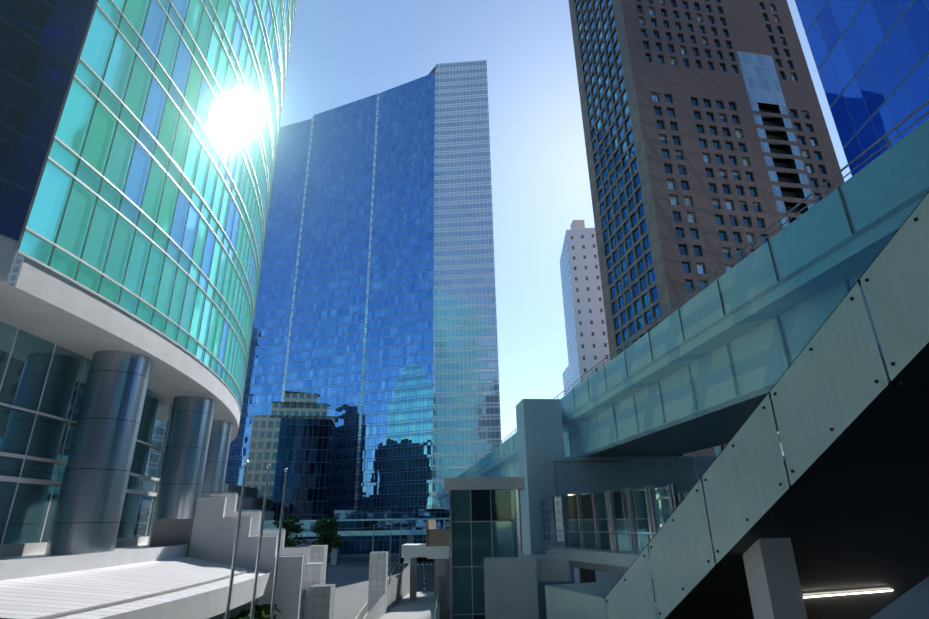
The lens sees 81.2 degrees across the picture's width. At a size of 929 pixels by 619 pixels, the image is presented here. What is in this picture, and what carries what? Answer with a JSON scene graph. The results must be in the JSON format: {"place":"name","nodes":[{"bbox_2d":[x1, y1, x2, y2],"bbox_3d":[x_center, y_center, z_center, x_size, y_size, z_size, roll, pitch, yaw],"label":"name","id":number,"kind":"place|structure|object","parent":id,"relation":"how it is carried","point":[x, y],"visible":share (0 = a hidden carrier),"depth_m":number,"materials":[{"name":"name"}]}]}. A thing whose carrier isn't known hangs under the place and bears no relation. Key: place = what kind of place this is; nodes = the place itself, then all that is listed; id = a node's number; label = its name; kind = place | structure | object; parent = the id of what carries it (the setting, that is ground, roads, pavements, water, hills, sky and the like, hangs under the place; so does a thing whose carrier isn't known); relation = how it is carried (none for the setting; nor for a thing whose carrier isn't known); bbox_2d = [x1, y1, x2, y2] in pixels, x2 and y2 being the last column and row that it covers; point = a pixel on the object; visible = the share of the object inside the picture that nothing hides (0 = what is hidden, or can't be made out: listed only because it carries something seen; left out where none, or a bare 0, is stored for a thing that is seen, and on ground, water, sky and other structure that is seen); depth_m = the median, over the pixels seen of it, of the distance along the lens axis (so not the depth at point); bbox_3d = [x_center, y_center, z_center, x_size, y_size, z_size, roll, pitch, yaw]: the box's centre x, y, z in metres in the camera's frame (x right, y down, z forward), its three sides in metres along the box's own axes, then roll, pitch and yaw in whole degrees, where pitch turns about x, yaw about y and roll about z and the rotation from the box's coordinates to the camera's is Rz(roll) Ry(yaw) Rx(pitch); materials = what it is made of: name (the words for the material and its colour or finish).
{"place":"outdoors","nodes":[
{"label":"outdoors","id":0,"kind":"place"},
{"bbox_2d":[0,257,239,580],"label":"building base","id":1,"kind":"object","parent":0,"point":[57,331],"visible":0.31,"depth_m":25.21,"materials":[{"name":"white concrete"}]},
{"bbox_2d":[44,350,232,554],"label":"columns","id":2,"kind":"structure","parent":1,"relation":"on","point":[89,508],"depth_m":26.76,"materials":[{"name":"silver metal"}]},
{"bbox_2d":[0,0,294,402],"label":"glass curtain wall","id":3,"kind":"structure","parent":1,"relation":"on","point":[41,41],"depth_m":27.16,"materials":[{"name":"teal glass"}]},
{"bbox_2d":[15,0,296,418],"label":"window frames","id":4,"kind":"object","parent":3,"relation":"attached to","point":[258,258],"visible":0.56,"depth_m":34.07,"materials":[{"name":"silver metal"}]},
{"bbox_2d":[0,251,574,544],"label":"distant blocks","id":5,"kind":"structure","parent":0,"point":[15,270],"depth_m":219.42,"materials":[{"name":"concrete"}]},
{"bbox_2d":[328,554,449,618],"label":"road","id":6,"kind":"structure","parent":0,"point":[425,574],"depth_m":107.34,"materials":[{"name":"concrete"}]},
{"bbox_2d":[301,545,387,618],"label":"stone pillars","id":7,"kind":"structure","parent":6,"relation":"on","point":[319,598],"depth_m":33.65,"materials":[{"name":"grey stone"}]},
{"bbox_2d":[372,521,392,551],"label":"street lamp","id":8,"kind":"object","parent":6,"relation":"on","point":[373,533],"visible":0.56,"depth_m":64.45,"materials":[{"name":"grey metal"}]},
{"bbox_2d":[389,521,404,582],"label":"street lamp","id":9,"kind":"object","parent":6,"relation":"on","point":[390,549],"visible":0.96,"depth_m":89.24,"materials":[{"name":"grey metal"}]},
{"bbox_2d":[399,521,410,568],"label":"street lamp","id":10,"kind":"object","parent":6,"relation":"on","point":[399,548],"visible":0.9,"depth_m":115.06,"materials":[{"name":"grey metal"}]},
{"bbox_2d":[401,520,448,618],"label":"building","id":11,"kind":"structure","parent":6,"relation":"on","point":[435,546],"depth_m":48.42,"materials":[{"name":"white paint"}]},
{"bbox_2d":[403,558,409,569],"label":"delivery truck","id":12,"kind":"object","parent":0,"point":[406,562],"visible":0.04,"depth_m":99.87,"materials":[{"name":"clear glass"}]},
{"bbox_2d":[444,477,570,618],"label":"elevator tower","id":13,"kind":"structure","parent":0,"point":[494,573],"depth_m":29.81,"materials":[{"name":"grey glass"}]},
{"bbox_2d":[280,0,851,495],"label":"sky","id":14,"kind":"structure","parent":0,"point":[342,52],"materials":[{"name":"blue"}]},
{"bbox_2d":[516,399,716,618],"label":"concrete support structure","id":15,"kind":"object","parent":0,"point":[547,468],"depth_m":37.20,"materials":[{"name":"grey concrete"}]},
{"bbox_2d":[437,100,928,506],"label":"elevated walkway","id":16,"kind":"structure","parent":15,"relation":"on","point":[707,367],"depth_m":19.76,"materials":[{"name":"glass"}]},
{"bbox_2d":[325,553,928,618],"bbox_3d":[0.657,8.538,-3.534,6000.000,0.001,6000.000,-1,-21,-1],"label":"ground","id":17,"kind":"structure","parent":0,"point":[350,581],"depth_m":72.96,"materials":[{"name":"grey concrete"}]},
{"bbox_2d":[0,556,272,618],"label":"canopy roof","id":18,"kind":"structure","parent":17,"relation":"on","point":[182,587],"depth_m":20.49,"materials":[{"name":"white paint"}]},
{"bbox_2d":[149,492,309,618],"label":"stepped stair walls","id":19,"kind":"structure","parent":17,"relation":"on","point":[207,532],"depth_m":31.53,"materials":[{"name":"concrete"}]},
{"bbox_2d":[225,460,287,618],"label":"flagpoles","id":20,"kind":"object","parent":17,"relation":"on","point":[246,462],"visible":1,"depth_m":20.20,"materials":[{"name":"silver metal"}]},
{"bbox_2d":[229,471,286,618],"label":"flag halyards","id":21,"kind":"object","parent":20,"relation":"attached to","point":[261,546],"visible":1,"depth_m":20.34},
{"bbox_2d":[128,484,448,554],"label":"building","id":22,"kind":"structure","parent":17,"relation":"on","point":[350,544],"depth_m":170.97,"materials":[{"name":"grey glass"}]},
{"bbox_2d":[273,514,307,547],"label":"tree","id":23,"kind":"object","parent":17,"relation":"on","point":[291,528],"visible":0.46,"depth_m":89.66,"materials":[{"name":"green plant"}]},
{"bbox_2d":[245,391,336,499],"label":"building","id":24,"kind":"structure","parent":17,"relation":"on","point":[263,445],"depth_m":200.31,"materials":[{"name":"concrete"}]},
{"bbox_2d":[271,418,336,538],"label":"dark office building","id":25,"kind":"structure","parent":17,"relation":"on","point":[306,453],"depth_m":171.23,"materials":[{"name":"blue glass"}]},
{"bbox_2d":[309,516,342,576],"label":"tree","id":26,"kind":"object","parent":17,"relation":"on","point":[323,526],"visible":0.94,"depth_m":101.96,"materials":[{"name":"green plant"}]},
{"bbox_2d":[260,518,448,564],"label":"pedestrian bridge","id":27,"kind":"structure","parent":17,"relation":"on","point":[364,527],"depth_m":129.78,"materials":[{"name":"glass"}]},
{"bbox_2d":[225,60,500,519],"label":"skyscraper","id":28,"kind":"structure","parent":17,"relation":"on","point":[375,323],"depth_m":234.12,"materials":[{"name":"blue glass"}]},
{"bbox_2d":[364,563,439,618],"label":"stair wall","id":29,"kind":"structure","parent":17,"relation":"on","point":[401,604],"depth_m":43.16,"materials":[{"name":"concrete"}]},
{"bbox_2d":[435,592,437,618],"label":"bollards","id":30,"kind":"object","parent":29,"relation":"on","point":[436,612],"visible":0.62,"depth_m":32.26,"materials":[{"name":"silver metal"}]},
{"bbox_2d":[445,491,522,554],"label":"guideway piers","id":31,"kind":"structure","parent":17,"relation":"on","point":[446,506],"depth_m":70.03,"materials":[{"name":"grey concrete"}]},
{"bbox_2d":[560,220,609,494],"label":"white tower","id":32,"kind":"structure","parent":17,"relation":"on","point":[586,329],"depth_m":174.45,"materials":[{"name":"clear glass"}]},
{"bbox_2d":[579,568,595,582],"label":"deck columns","id":33,"kind":"structure","parent":17,"relation":"on","point":[587,575],"depth_m":30.77,"materials":[{"name":"concrete"}]},
{"bbox_2d":[545,546,652,577],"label":"pedestrian deck","id":34,"kind":"structure","parent":33,"relation":"on","point":[618,563],"depth_m":27.42,"materials":[{"name":"white paint"}]},
{"bbox_2d":[541,484,678,555],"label":"glass windows","id":35,"kind":"structure","parent":34,"relation":"on","point":[630,521],"depth_m":27.36,"materials":[{"name":"teal glass"}]},
{"bbox_2d":[545,191,928,618],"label":"escalator enclosure","id":36,"kind":"object","parent":17,"relation":"on","point":[838,495],"visible":0.98,"depth_m":14.59,"materials":[{"name":"grey metal"}]},
{"bbox_2d":[803,586,898,597],"bbox_3d":[12.983,9.818,18.770,5.600,0.169,0.240,6,-22,-18],"label":"strip lamp","id":37,"kind":"object","parent":36,"relation":"attached to","point":[845,592],"visible":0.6,"depth_m":18.88,"materials":[{"name":"white plastic"}]},
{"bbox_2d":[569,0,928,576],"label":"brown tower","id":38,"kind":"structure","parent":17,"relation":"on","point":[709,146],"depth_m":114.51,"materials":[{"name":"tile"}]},
{"bbox_3d":[-10.585,15.627,19.973,2.230,4.200,17.314,-1,-21,-1],"label":"hedge planter","id":39,"kind":"object","parent":17,"relation":"on","visible":0},
{"bbox_2d":[228,604,280,618],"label":"hedge","id":40,"kind":"object","parent":39,"relation":"on","point":[263,609],"visible":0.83,"depth_m":27.19,"materials":[{"name":"green plant"}]},
{"bbox_2d":[742,537,807,618],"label":"support pillar","id":41,"kind":"structure","parent":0,"point":[773,582],"depth_m":14.87,"materials":[{"name":"grey concrete"}]},
{"bbox_2d":[795,0,928,175],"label":"blue tower","id":42,"kind":"structure","parent":0,"point":[871,58],"depth_m":40.47,"materials":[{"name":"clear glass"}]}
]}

